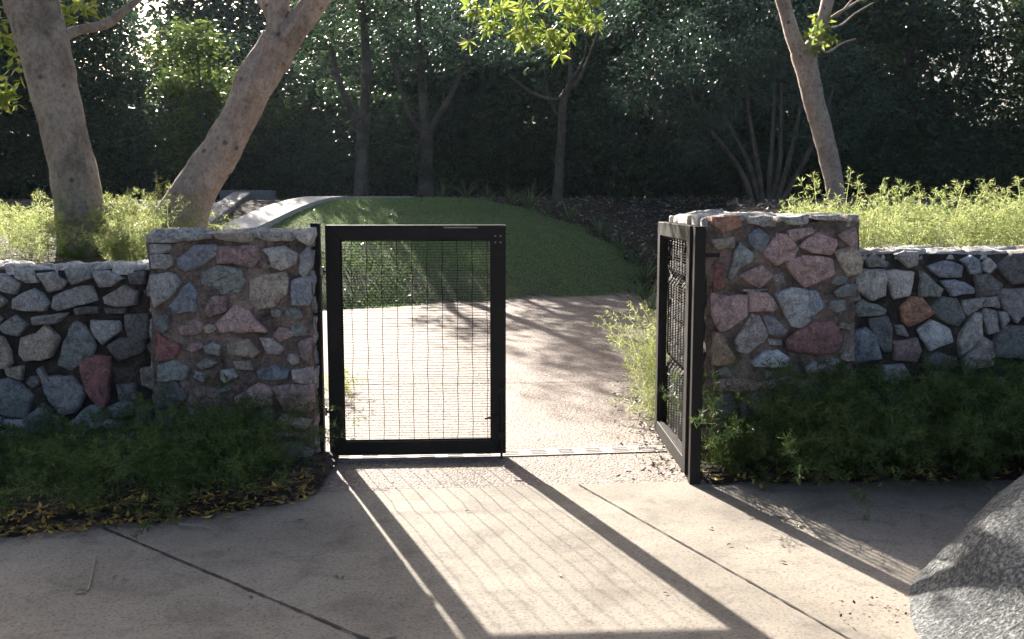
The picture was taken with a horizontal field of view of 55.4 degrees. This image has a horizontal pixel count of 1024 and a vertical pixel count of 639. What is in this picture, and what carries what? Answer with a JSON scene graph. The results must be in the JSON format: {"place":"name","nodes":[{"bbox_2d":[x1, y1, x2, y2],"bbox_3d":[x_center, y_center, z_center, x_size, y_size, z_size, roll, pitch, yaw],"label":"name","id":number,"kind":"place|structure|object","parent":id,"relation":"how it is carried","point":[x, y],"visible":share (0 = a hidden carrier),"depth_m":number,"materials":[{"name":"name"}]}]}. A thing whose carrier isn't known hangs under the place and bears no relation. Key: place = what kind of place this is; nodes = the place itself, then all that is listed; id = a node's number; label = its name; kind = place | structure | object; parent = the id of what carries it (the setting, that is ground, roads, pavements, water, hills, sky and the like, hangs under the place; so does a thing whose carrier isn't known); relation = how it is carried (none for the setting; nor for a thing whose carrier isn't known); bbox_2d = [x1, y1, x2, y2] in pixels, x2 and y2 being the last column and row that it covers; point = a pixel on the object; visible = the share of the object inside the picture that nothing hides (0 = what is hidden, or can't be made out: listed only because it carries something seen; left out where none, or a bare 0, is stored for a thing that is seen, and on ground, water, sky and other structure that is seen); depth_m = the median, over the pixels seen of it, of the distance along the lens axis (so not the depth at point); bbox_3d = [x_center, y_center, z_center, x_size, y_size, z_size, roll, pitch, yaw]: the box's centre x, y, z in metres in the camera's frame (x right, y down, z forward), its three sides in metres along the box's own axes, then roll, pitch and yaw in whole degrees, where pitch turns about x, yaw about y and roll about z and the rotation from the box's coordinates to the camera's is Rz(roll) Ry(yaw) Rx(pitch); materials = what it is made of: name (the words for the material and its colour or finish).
{"place":"outdoors","nodes":[
{"label":"outdoors","id":0,"kind":"place"},
{"bbox_2d":[0,448,339,536],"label":"bed soil","id":1,"kind":"structure","parent":0,"point":[329,459],"depth_m":4.53,"materials":[{"name":"brown soil"}]},
{"bbox_2d":[0,373,374,537],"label":"fern bed","id":2,"kind":"object","parent":1,"relation":"on","point":[52,450],"visible":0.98,"depth_m":4.60,"materials":[{"name":"green plant"}]},
{"bbox_2d":[217,196,413,230],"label":"path","id":3,"kind":"structure","parent":0,"point":[270,215],"depth_m":14.06,"materials":[{"name":"concrete"}]},
{"bbox_2d":[267,197,650,310],"bbox_3d":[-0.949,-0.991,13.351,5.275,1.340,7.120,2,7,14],"label":"lawn","id":4,"kind":"structure","parent":0,"point":[510,290],"depth_m":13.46,"materials":[{"name":"plant"}]},
{"bbox_2d":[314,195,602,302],"bbox_3d":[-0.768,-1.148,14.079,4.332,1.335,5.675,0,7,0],"label":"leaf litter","id":5,"kind":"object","parent":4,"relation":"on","point":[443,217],"visible":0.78,"depth_m":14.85,"materials":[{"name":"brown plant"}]},
{"bbox_2d":[0,479,1014,638],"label":"pavement","id":6,"kind":"structure","parent":0,"point":[493,562],"depth_m":3.75,"materials":[{"name":"concrete"}]},
{"bbox_2d":[87,555,96,590],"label":"twig","id":7,"kind":"object","parent":6,"relation":"on","point":[94,561],"visible":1,"depth_m":3.69,"materials":[{"name":"wood"}]},
{"bbox_2d":[0,463,325,538],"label":"leaf litter","id":8,"kind":"object","parent":6,"relation":"on","point":[44,529],"visible":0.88,"depth_m":4.32,"materials":[{"name":"brown plant"}]},
{"bbox_2d":[179,523,209,528],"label":"twig","id":9,"kind":"object","parent":6,"relation":"on","point":[181,524],"visible":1,"depth_m":4.16,"materials":[{"name":"wood"}]},
{"bbox_2d":[103,527,368,638],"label":"pavement joint","id":10,"kind":"object","parent":6,"relation":"on","point":[297,609],"visible":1,"depth_m":3.53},
{"bbox_2d":[379,635,396,638],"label":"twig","id":11,"kind":"object","parent":6,"relation":"on","point":[391,637],"visible":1,"depth_m":3.11,"materials":[{"name":"wood"}]},
{"bbox_2d":[579,484,850,638],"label":"pavement joint","id":12,"kind":"object","parent":6,"relation":"on","point":[725,567],"visible":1,"depth_m":3.69,"materials":[{"name":"grey concrete"}]},
{"bbox_2d":[831,588,913,616],"bbox_3d":[1.243,0.978,3.350,0.298,0.032,0.249,0,7,0],"label":"debris","id":13,"kind":"object","parent":6,"relation":"on","point":[878,605],"visible":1,"depth_m":3.32,"materials":[{"name":"brown plant"}]},
{"bbox_2d":[909,474,1023,638],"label":"boulder","id":14,"kind":"object","parent":6,"relation":"on","point":[968,582],"visible":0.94,"depth_m":3.20,"materials":[{"name":"grey stone"}]},
{"bbox_2d":[318,290,705,491],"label":"paving","id":15,"kind":"structure","parent":0,"point":[547,336],"depth_m":7.07,"materials":[{"name":"beige concrete"}]},
{"bbox_2d":[310,223,325,451],"bbox_3d":[-1.058,0.176,5.250,0.085,1.383,0.054,0,7,0],"label":"gate post","id":16,"kind":"object","parent":15,"relation":"on","point":[318,295],"visible":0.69,"depth_m":5.21,"materials":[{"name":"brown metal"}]},
{"bbox_2d":[320,225,505,458],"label":"gate","id":17,"kind":"structure","parent":16,"relation":"attached to","point":[336,236],"depth_m":5.24,"materials":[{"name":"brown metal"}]},
{"bbox_2d":[324,365,368,396],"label":"fern","id":18,"kind":"object","parent":15,"relation":"on","point":[347,380],"visible":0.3,"depth_m":7.01,"materials":[{"name":"yellow plant"}]},
{"bbox_2d":[324,380,613,384],"bbox_3d":[-0.199,0.476,7.394,2.808,0.004,0.048,0,7,-4],"label":"paving joint","id":19,"kind":"object","parent":15,"relation":"on","point":[521,382],"visible":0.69,"depth_m":7.43,"materials":[{"name":"grey concrete"}]},
{"bbox_2d":[336,445,666,461],"bbox_3d":[-0.070,0.743,5.417,1.874,0.006,0.130,-1,7,-7],"label":"drain grate","id":20,"kind":"object","parent":15,"relation":"on","point":[557,451],"visible":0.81,"depth_m":5.40,"materials":[{"name":"grey metal"}]},
{"bbox_2d":[333,364,703,481],"bbox_3d":[-0.032,0.587,6.469,1.965,0.078,3.304,0,7,0],"label":"grit","id":21,"kind":"object","parent":15,"relation":"on","point":[513,425],"visible":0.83,"depth_m":6.13,"materials":[{"name":"gravel"}]},
{"bbox_2d":[592,301,669,404],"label":"fern","id":22,"kind":"object","parent":15,"relation":"on","point":[651,365],"visible":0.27,"depth_m":6.60,"materials":[{"name":"green plant"}]},
{"bbox_2d":[612,273,656,298],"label":"strappy plant","id":23,"kind":"object","parent":15,"relation":"on","point":[647,293],"visible":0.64,"depth_m":12.66,"materials":[{"name":"green plant"}]},
{"bbox_2d":[622,280,650,294],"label":"strappy plant","id":24,"kind":"object","parent":15,"relation":"on","point":[631,288],"visible":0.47,"depth_m":13.29,"materials":[{"name":"green plant"}]},
{"bbox_2d":[620,281,656,311],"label":"strappy plant","id":25,"kind":"object","parent":15,"relation":"on","point":[653,306],"visible":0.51,"depth_m":11.45,"materials":[{"name":"green plant"}]},
{"bbox_2d":[608,377,672,425],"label":"fern","id":26,"kind":"object","parent":15,"relation":"on","point":[652,407],"visible":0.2,"depth_m":6.19,"materials":[{"name":"yellow plant"}]},
{"bbox_2d":[612,381,687,477],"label":"leaf litter","id":27,"kind":"object","parent":15,"relation":"on","point":[654,463],"visible":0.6,"depth_m":5.62,"materials":[{"name":"brown plant"}]},
{"bbox_2d":[688,226,719,484],"bbox_3d":[0.940,0.236,4.783,0.128,1.378,0.064,0,7,0],"label":"gate post","id":28,"kind":"object","parent":15,"relation":"on","point":[700,254],"visible":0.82,"depth_m":4.75,"materials":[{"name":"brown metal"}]},
{"bbox_2d":[654,222,696,474],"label":"gate","id":29,"kind":"structure","parent":28,"relation":"attached to","point":[672,443],"depth_m":5.42,"materials":[{"name":"brown metal"}]},
{"bbox_2d":[0,199,1023,295],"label":"ground","id":30,"kind":"structure","parent":0,"point":[244,208],"depth_m":15.37,"materials":[{"name":"brown soil"}]},
{"bbox_2d":[1,46,39,154],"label":"woodland tree","id":31,"kind":"object","parent":30,"relation":"on","point":[15,126],"visible":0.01,"depth_m":23.40,"materials":[{"name":"green plant"}]},
{"bbox_2d":[0,0,91,153],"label":"woodland tree","id":32,"kind":"object","parent":30,"relation":"on","point":[3,117],"visible":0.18,"depth_m":18.56,"materials":[{"name":"green plant"}]},
{"bbox_2d":[0,109,134,197],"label":"dark shrub","id":33,"kind":"object","parent":30,"relation":"on","point":[35,166],"visible":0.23,"depth_m":19.83,"materials":[{"name":"green plant"}]},
{"bbox_2d":[0,0,142,257],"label":"tree","id":34,"kind":"object","parent":30,"relation":"on","point":[41,35],"visible":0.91,"depth_m":6.49,"materials":[{"name":"brown plant"}]},
{"bbox_2d":[0,259,154,447],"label":"stone wall","id":35,"kind":"structure","parent":30,"relation":"on","point":[75,340],"depth_m":5.30,"materials":[{"name":"grey stone"}]},
{"bbox_2d":[0,0,157,199],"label":"woodland tree","id":36,"kind":"object","parent":30,"relation":"on","point":[86,90],"visible":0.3,"depth_m":19.77,"materials":[{"name":"green plant"}]},
{"bbox_2d":[0,0,171,198],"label":"woodland tree","id":37,"kind":"object","parent":30,"relation":"on","point":[135,17],"visible":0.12,"depth_m":23.67,"materials":[{"name":"green plant"}]},
{"bbox_2d":[81,224,151,260],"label":"fern","id":38,"kind":"object","parent":30,"relation":"on","point":[120,248],"visible":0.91,"depth_m":5.87,"materials":[{"name":"green plant"}]},
{"bbox_2d":[48,77,189,198],"bbox_3d":[-7.469,-3.546,19.935,3.362,2.501,3.604,2,7,19],"label":"dark shrub","id":39,"kind":"object","parent":30,"relation":"on","point":[129,159],"visible":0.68,"depth_m":19.33,"materials":[{"name":"green plant"}]},
{"bbox_2d":[0,184,241,263],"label":"fern bed","id":40,"kind":"object","parent":30,"relation":"on","point":[21,225],"visible":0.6,"depth_m":6.22,"materials":[{"name":"green plant"}]},
{"bbox_2d":[89,47,232,189],"bbox_3d":[-7.390,-4.096,21.078,3.164,3.351,2.890,3,8,25],"label":"woodland tree","id":41,"kind":"object","parent":30,"relation":"on","point":[140,71],"visible":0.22,"depth_m":20.65,"materials":[{"name":"green plant"}]},
{"bbox_2d":[98,173,239,256],"bbox_3d":[-2.240,-0.660,6.300,0.935,0.583,0.866,6,9,42],"label":"fern","id":42,"kind":"object","parent":30,"relation":"on","point":[190,222],"visible":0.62,"depth_m":6.18,"materials":[{"name":"green plant"}]},
{"bbox_2d":[109,7,258,119],"bbox_3d":[-8.012,-5.207,24.198,3.865,4.876,3.226,4,8,30],"label":"woodland tree","id":43,"kind":"object","parent":30,"relation":"on","point":[162,34],"visible":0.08,"depth_m":23.84,"materials":[{"name":"green plant"}]},
{"bbox_2d":[134,101,298,197],"bbox_3d":[-5.935,-3.598,20.303,3.619,2.512,3.377,4,8,27],"label":"dark shrub","id":44,"kind":"object","parent":30,"relation":"on","point":[232,179],"visible":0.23,"depth_m":19.81,"materials":[{"name":"green plant"}]},
{"bbox_2d":[127,11,310,199],"bbox_3d":[-5.680,-4.019,19.215,3.341,3.664,2.940,-2,7,-16],"label":"woodland tree","id":45,"kind":"object","parent":30,"relation":"on","point":[202,88],"visible":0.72,"depth_m":18.55,"materials":[{"name":"green plant"}]},
{"bbox_2d":[145,227,320,456],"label":"stone pier","id":46,"kind":"structure","parent":30,"relation":"on","point":[239,306],"depth_m":5.08,"materials":[{"name":"grey stone"}]},
{"bbox_2d":[149,24,324,189],"bbox_3d":[-6.373,-4.751,23.193,3.813,4.200,4.174,1,7,4],"label":"woodland tree","id":47,"kind":"object","parent":30,"relation":"on","point":[242,53],"visible":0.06,"depth_m":22.17,"materials":[{"name":"green plant"}]},
{"bbox_2d":[208,190,275,230],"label":"concrete wall","id":48,"kind":"structure","parent":30,"relation":"on","point":[236,198],"depth_m":15.05,"materials":[{"name":"grey concrete"}]},
{"bbox_2d":[235,108,351,198],"bbox_3d":[-4.633,-3.453,20.362,2.926,2.177,3.137,-5,8,-34],"label":"dark shrub","id":49,"kind":"object","parent":30,"relation":"on","point":[267,170],"visible":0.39,"depth_m":19.87,"materials":[{"name":"green plant"}]},
{"bbox_2d":[242,48,379,195],"bbox_3d":[-4.312,-3.975,20.285,3.076,3.303,2.809,-5,9,-38],"label":"woodland tree","id":50,"kind":"object","parent":30,"relation":"on","point":[305,78],"visible":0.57,"depth_m":19.83,"materials":[{"name":"green plant"}]},
{"bbox_2d":[272,99,412,198],"bbox_3d":[-3.241,-3.282,19.465,2.949,2.046,2.751,-3,7,-22],"label":"dark shrub","id":51,"kind":"object","parent":30,"relation":"on","point":[334,170],"visible":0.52,"depth_m":19.01,"materials":[{"name":"green plant"}]},
{"bbox_2d":[285,0,412,192],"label":"woodland tree","id":52,"kind":"object","parent":30,"relation":"on","point":[333,11],"visible":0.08,"depth_m":23.47,"materials":[{"name":"green plant"}]},
{"bbox_2d":[135,0,606,256],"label":"tree","id":53,"kind":"object","parent":30,"relation":"on","point":[214,159],"visible":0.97,"depth_m":6.51,"materials":[{"name":"brown plant"}]},
{"bbox_2d":[292,0,449,195],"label":"slim tree","id":54,"kind":"object","parent":30,"relation":"on","point":[360,118],"visible":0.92,"depth_m":17.23,"materials":[{"name":"green plant"}]},
{"bbox_2d":[318,0,452,195],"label":"woodland tree","id":55,"kind":"object","parent":30,"relation":"on","point":[378,79],"visible":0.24,"depth_m":19.70,"materials":[{"name":"green plant"}]},
{"bbox_2d":[324,74,502,197],"bbox_3d":[-1.925,-3.349,18.590,3.512,2.437,3.276,0,7,-1],"label":"dark shrub","id":56,"kind":"object","parent":30,"relation":"on","point":[401,142],"visible":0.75,"depth_m":18.20,"materials":[{"name":"green plant"}]},
{"bbox_2d":[340,0,512,195],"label":"slim tree","id":57,"kind":"object","parent":30,"relation":"on","point":[425,129],"visible":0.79,"depth_m":17.57,"materials":[{"name":"green plant"}]},
{"bbox_2d":[422,176,455,197],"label":"strappy plant","id":58,"kind":"object","parent":30,"relation":"on","point":[443,193],"visible":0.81,"depth_m":17.20,"materials":[{"name":"green plant"}]},
{"bbox_2d":[371,0,556,196],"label":"woodland tree","id":59,"kind":"object","parent":30,"relation":"on","point":[466,83],"visible":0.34,"depth_m":19.66,"materials":[{"name":"green plant"}]},
{"bbox_2d":[449,179,479,197],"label":"strappy plant","id":60,"kind":"object","parent":30,"relation":"on","point":[465,192],"visible":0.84,"depth_m":16.99,"materials":[{"name":"green plant"}]},
{"bbox_2d":[385,0,544,196],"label":"woodland tree","id":61,"kind":"object","parent":30,"relation":"on","point":[482,86],"visible":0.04,"depth_m":23.18,"materials":[{"name":"green plant"}]},
{"bbox_2d":[469,182,499,199],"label":"strappy plant","id":62,"kind":"object","parent":30,"relation":"on","point":[488,196],"visible":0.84,"depth_m":16.83,"materials":[{"name":"green plant"}]},
{"bbox_2d":[0,0,1023,198],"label":"wood","id":63,"kind":"object","parent":30,"relation":"on","point":[228,12],"visible":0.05,"depth_m":28.01,"materials":[{"name":"green plant"}]},
{"bbox_2d":[499,187,524,203],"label":"strappy plant","id":64,"kind":"object","parent":30,"relation":"on","point":[509,198],"visible":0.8,"depth_m":16.39,"materials":[{"name":"green plant"}]},
{"bbox_2d":[509,175,550,208],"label":"strappy plant","id":65,"kind":"object","parent":30,"relation":"on","point":[528,202],"visible":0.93,"depth_m":16.11,"materials":[{"name":"green plant"}]},
{"bbox_2d":[536,201,553,214],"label":"strappy plant","id":66,"kind":"object","parent":30,"relation":"on","point":[546,209],"visible":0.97,"depth_m":15.85,"materials":[{"name":"green plant"}]},
{"bbox_2d":[447,0,652,197],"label":"woodland tree","id":67,"kind":"object","parent":30,"relation":"on","point":[561,79],"visible":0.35,"depth_m":18.74,"materials":[{"name":"green plant"}]},
{"bbox_2d":[462,0,658,200],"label":"slim tree","id":68,"kind":"object","parent":30,"relation":"on","point":[560,115],"visible":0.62,"depth_m":16.25,"materials":[{"name":"green plant"}]},
{"bbox_2d":[551,195,581,221],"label":"strappy plant","id":69,"kind":"object","parent":30,"relation":"on","point":[572,215],"visible":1,"depth_m":15.52,"materials":[{"name":"green plant"}]},
{"bbox_2d":[479,0,664,198],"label":"woodland tree","id":70,"kind":"object","parent":30,"relation":"on","point":[575,180],"visible":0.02,"depth_m":23.46,"materials":[{"name":"green plant"}]},
{"bbox_2d":[585,213,619,237],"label":"strappy plant","id":71,"kind":"object","parent":30,"relation":"on","point":[601,233],"visible":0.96,"depth_m":15.15,"materials":[{"name":"green plant"}]},
{"bbox_2d":[606,230,636,249],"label":"strappy plant","id":72,"kind":"object","parent":30,"relation":"on","point":[619,246],"visible":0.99,"depth_m":14.75,"materials":[{"name":"green plant"}]},
{"bbox_2d":[622,243,651,264],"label":"strappy plant","id":73,"kind":"object","parent":30,"relation":"on","point":[638,257],"visible":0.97,"depth_m":14.36,"materials":[{"name":"green plant"}]},
{"bbox_2d":[615,246,668,283],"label":"strappy plant","id":74,"kind":"object","parent":30,"relation":"on","point":[645,277],"visible":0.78,"depth_m":13.79,"materials":[{"name":"green plant"}]},
{"bbox_2d":[534,0,757,199],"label":"woodland tree","id":75,"kind":"object","parent":30,"relation":"on","point":[646,10],"visible":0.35,"depth_m":18.58,"materials":[{"name":"green plant"}]},
{"bbox_2d":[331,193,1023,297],"bbox_3d":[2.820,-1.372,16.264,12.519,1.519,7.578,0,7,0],"label":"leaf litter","id":76,"kind":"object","parent":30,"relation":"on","point":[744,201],"visible":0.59,"depth_m":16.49,"materials":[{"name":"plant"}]},
{"bbox_2d":[623,0,787,198],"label":"woodland tree","id":77,"kind":"object","parent":30,"relation":"on","point":[690,190],"visible":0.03,"depth_m":23.31,"materials":[{"name":"green plant"}]},
{"bbox_2d":[664,114,784,199],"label":"dark shrub","id":78,"kind":"object","parent":30,"relation":"on","point":[721,172],"visible":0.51,"depth_m":18.96,"materials":[{"name":"green plant"}]},
{"bbox_2d":[619,0,875,199],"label":"woodland tree","id":79,"kind":"object","parent":30,"relation":"on","point":[766,23],"visible":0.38,"depth_m":18.11,"materials":[{"name":"green plant"}]},
{"bbox_2d":[591,0,915,203],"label":"shrub","id":80,"kind":"object","parent":30,"relation":"on","point":[758,188],"visible":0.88,"depth_m":15.29,"materials":[{"name":"green plant"}]},
{"bbox_2d":[666,208,863,458],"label":"stone pier","id":81,"kind":"structure","parent":30,"relation":"on","point":[779,286],"depth_m":5.01,"materials":[{"name":"grey stone"}]},
{"bbox_2d":[684,0,917,197],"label":"woodland tree","id":82,"kind":"object","parent":30,"relation":"on","point":[718,74],"visible":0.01,"depth_m":23.08,"materials":[{"name":"green plant"}]},
{"bbox_2d":[712,75,891,199],"bbox_3d":[5.674,-3.349,18.670,3.481,2.416,3.248,0,7,-3],"label":"dark shrub","id":83,"kind":"object","parent":30,"relation":"on","point":[797,189],"visible":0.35,"depth_m":18.24,"materials":[{"name":"green plant"}]},
{"bbox_2d":[775,0,873,212],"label":"tree","id":84,"kind":"object","parent":30,"relation":"on","point":[804,60],"visible":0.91,"depth_m":10.20,"materials":[{"name":"brown plant"}]},
{"bbox_2d":[719,0,956,197],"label":"woodland tree","id":85,"kind":"object","parent":30,"relation":"on","point":[886,49],"visible":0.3,"depth_m":18.28,"materials":[{"name":"green plant"}]},
{"bbox_2d":[792,0,954,198],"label":"woodland tree","id":86,"kind":"object","parent":30,"relation":"on","point":[925,79],"visible":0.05,"depth_m":23.18,"materials":[{"name":"green plant"}]},
{"bbox_2d":[811,95,968,199],"bbox_3d":[6.952,-3.139,18.274,2.992,2.076,2.791,4,8,31],"label":"dark shrub","id":87,"kind":"object","parent":30,"relation":"on","point":[892,172],"visible":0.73,"depth_m":17.92,"materials":[{"name":"green plant"}]},
{"bbox_2d":[776,167,1023,248],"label":"fern bed","id":88,"kind":"object","parent":30,"relation":"on","point":[972,227],"visible":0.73,"depth_m":5.85,"materials":[{"name":"green plant"}]},
{"bbox_2d":[801,0,1023,198],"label":"woodland tree","id":89,"kind":"object","parent":30,"relation":"on","point":[959,29],"visible":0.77,"depth_m":18.11,"materials":[{"name":"green plant"}]},
{"bbox_2d":[852,245,1023,433],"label":"stone wall","id":90,"kind":"structure","parent":30,"relation":"on","point":[949,302],"depth_m":5.15,"materials":[{"name":"grey stone"}]},
{"bbox_2d":[857,71,1023,199],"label":"dark shrub","id":91,"kind":"object","parent":30,"relation":"on","point":[959,157],"visible":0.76,"depth_m":17.98,"materials":[{"name":"green plant"}]},
{"bbox_2d":[926,101,1023,199],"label":"dark shrub","id":92,"kind":"object","parent":30,"relation":"on","point":[1014,132],"visible":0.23,"depth_m":19.09,"materials":[{"name":"green plant"}]},
{"bbox_2d":[947,0,1023,123],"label":"woodland tree","id":93,"kind":"object","parent":30,"relation":"on","point":[1011,67],"visible":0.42,"depth_m":19.31,"materials":[{"name":"green plant"}]},
{"bbox_2d":[991,0,1023,104],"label":"woodland tree","id":94,"kind":"object","parent":30,"relation":"on","point":[1016,88],"visible":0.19,"depth_m":24.65,"materials":[{"name":"green plant"}]},
{"bbox_2d":[992,116,1023,197],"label":"dark shrub","id":95,"kind":"object","parent":30,"relation":"on","point":[1014,164],"visible":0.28,"depth_m":18.99,"materials":[{"name":"green plant"}]},
{"bbox_2d":[1004,43,1023,104],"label":"woodland tree","id":96,"kind":"object","parent":30,"relation":"on","point":[1017,76],"visible":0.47,"depth_m":19.66,"materials":[{"name":"green plant"}]},
{"bbox_2d":[12,0,1022,189],"label":"sky","id":97,"kind":"structure","parent":0,"point":[156,5],"materials":[{"name":"white"}]},
{"bbox_2d":[700,456,1023,484],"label":"bed soil","id":98,"kind":"structure","parent":0,"point":[728,479],"depth_m":4.91,"materials":[{"name":"brown soil"}]},
{"bbox_2d":[700,408,781,475],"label":"fern","id":99,"kind":"object","parent":98,"relation":"on","point":[728,458],"visible":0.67,"depth_m":4.89,"materials":[{"name":"green plant"}]},
{"bbox_2d":[660,351,1023,521],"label":"fern bed","id":100,"kind":"object","parent":98,"relation":"on","point":[915,436],"visible":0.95,"depth_m":4.79,"materials":[{"name":"green plant"}]},
{"bbox_2d":[700,460,1023,488],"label":"leaf litter","id":101,"kind":"object","parent":98,"relation":"on","point":[922,477],"visible":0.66,"depth_m":4.86,"materials":[{"name":"brown plant"}]}
]}

